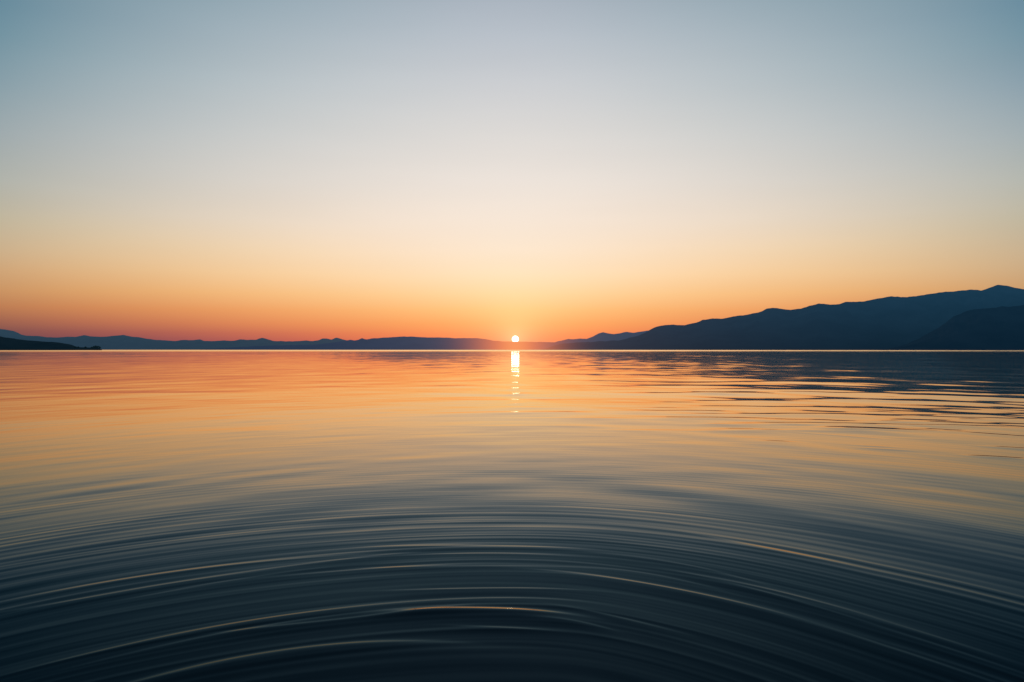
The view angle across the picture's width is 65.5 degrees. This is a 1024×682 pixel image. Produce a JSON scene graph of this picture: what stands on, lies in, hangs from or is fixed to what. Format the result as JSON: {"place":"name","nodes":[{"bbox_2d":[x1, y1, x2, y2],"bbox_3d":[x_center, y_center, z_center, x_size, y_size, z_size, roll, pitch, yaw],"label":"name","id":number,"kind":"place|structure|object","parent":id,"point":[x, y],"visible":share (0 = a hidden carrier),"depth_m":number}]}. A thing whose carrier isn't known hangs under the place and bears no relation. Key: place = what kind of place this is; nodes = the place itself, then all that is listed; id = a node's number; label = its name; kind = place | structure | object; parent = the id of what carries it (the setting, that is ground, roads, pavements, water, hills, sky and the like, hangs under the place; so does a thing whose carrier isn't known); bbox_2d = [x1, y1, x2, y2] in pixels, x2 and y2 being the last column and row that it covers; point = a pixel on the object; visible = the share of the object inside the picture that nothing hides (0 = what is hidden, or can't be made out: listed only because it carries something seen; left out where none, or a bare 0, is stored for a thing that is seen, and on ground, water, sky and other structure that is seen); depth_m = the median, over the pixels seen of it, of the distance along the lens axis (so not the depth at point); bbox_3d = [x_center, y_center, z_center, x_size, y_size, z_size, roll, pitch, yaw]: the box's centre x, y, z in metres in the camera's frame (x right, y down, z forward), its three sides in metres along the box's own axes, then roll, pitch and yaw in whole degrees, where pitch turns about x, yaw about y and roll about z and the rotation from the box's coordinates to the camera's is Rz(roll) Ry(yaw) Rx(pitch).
{"place":"outdoors","nodes":[
{"label":"outdoors","id":0,"kind":"place"},
{"bbox_2d":[0,336,101,349],"bbox_3d":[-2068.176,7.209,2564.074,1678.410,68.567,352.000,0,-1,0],"label":"headland","id":1,"kind":"structure","parent":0,"point":[11,344],"depth_m":2487.79},
{"bbox_2d":[0,329,344,349],"bbox_3d":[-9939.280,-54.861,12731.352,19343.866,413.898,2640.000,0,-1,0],"label":"hills","id":2,"kind":"structure","parent":0,"point":[121,342],"depth_m":12361.67},
{"bbox_2d":[200,336,562,349],"bbox_3d":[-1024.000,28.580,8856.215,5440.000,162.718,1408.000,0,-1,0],"label":"hills","id":3,"kind":"structure","parent":0,"point":[413,343],"depth_m":8532.74},
{"bbox_2d":[0,350,1023,681],"bbox_3d":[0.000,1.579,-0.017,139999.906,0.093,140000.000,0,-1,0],"label":"water","id":4,"kind":"structure","parent":0,"point":[510,514],"depth_m":7.67},
{"bbox_2d":[0,0,1023,341],"label":"sky","id":5,"kind":"structure","parent":0,"point":[171,170]},
{"bbox_2d":[512,336,518,341],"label":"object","id":6,"kind":"object","parent":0,"point":[515,338],"visible":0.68,"depth_m":59809.58},
{"bbox_2d":[557,330,648,342],"bbox_3d":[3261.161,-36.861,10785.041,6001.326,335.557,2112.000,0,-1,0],"label":"hills","id":7,"kind":"structure","parent":0,"point":[602,336],"depth_m":10742.62},
{"bbox_2d":[543,285,1023,349],"bbox_3d":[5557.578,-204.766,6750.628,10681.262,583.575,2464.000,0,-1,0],"label":"mountain","id":8,"kind":"structure","parent":0,"point":[883,323],"depth_m":6260.44},
{"bbox_2d":[884,305,1023,349],"bbox_3d":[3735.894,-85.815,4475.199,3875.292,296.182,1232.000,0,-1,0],"label":"mountain","id":9,"kind":"structure","parent":0,"point":[1000,328],"depth_m":4164.51}
]}

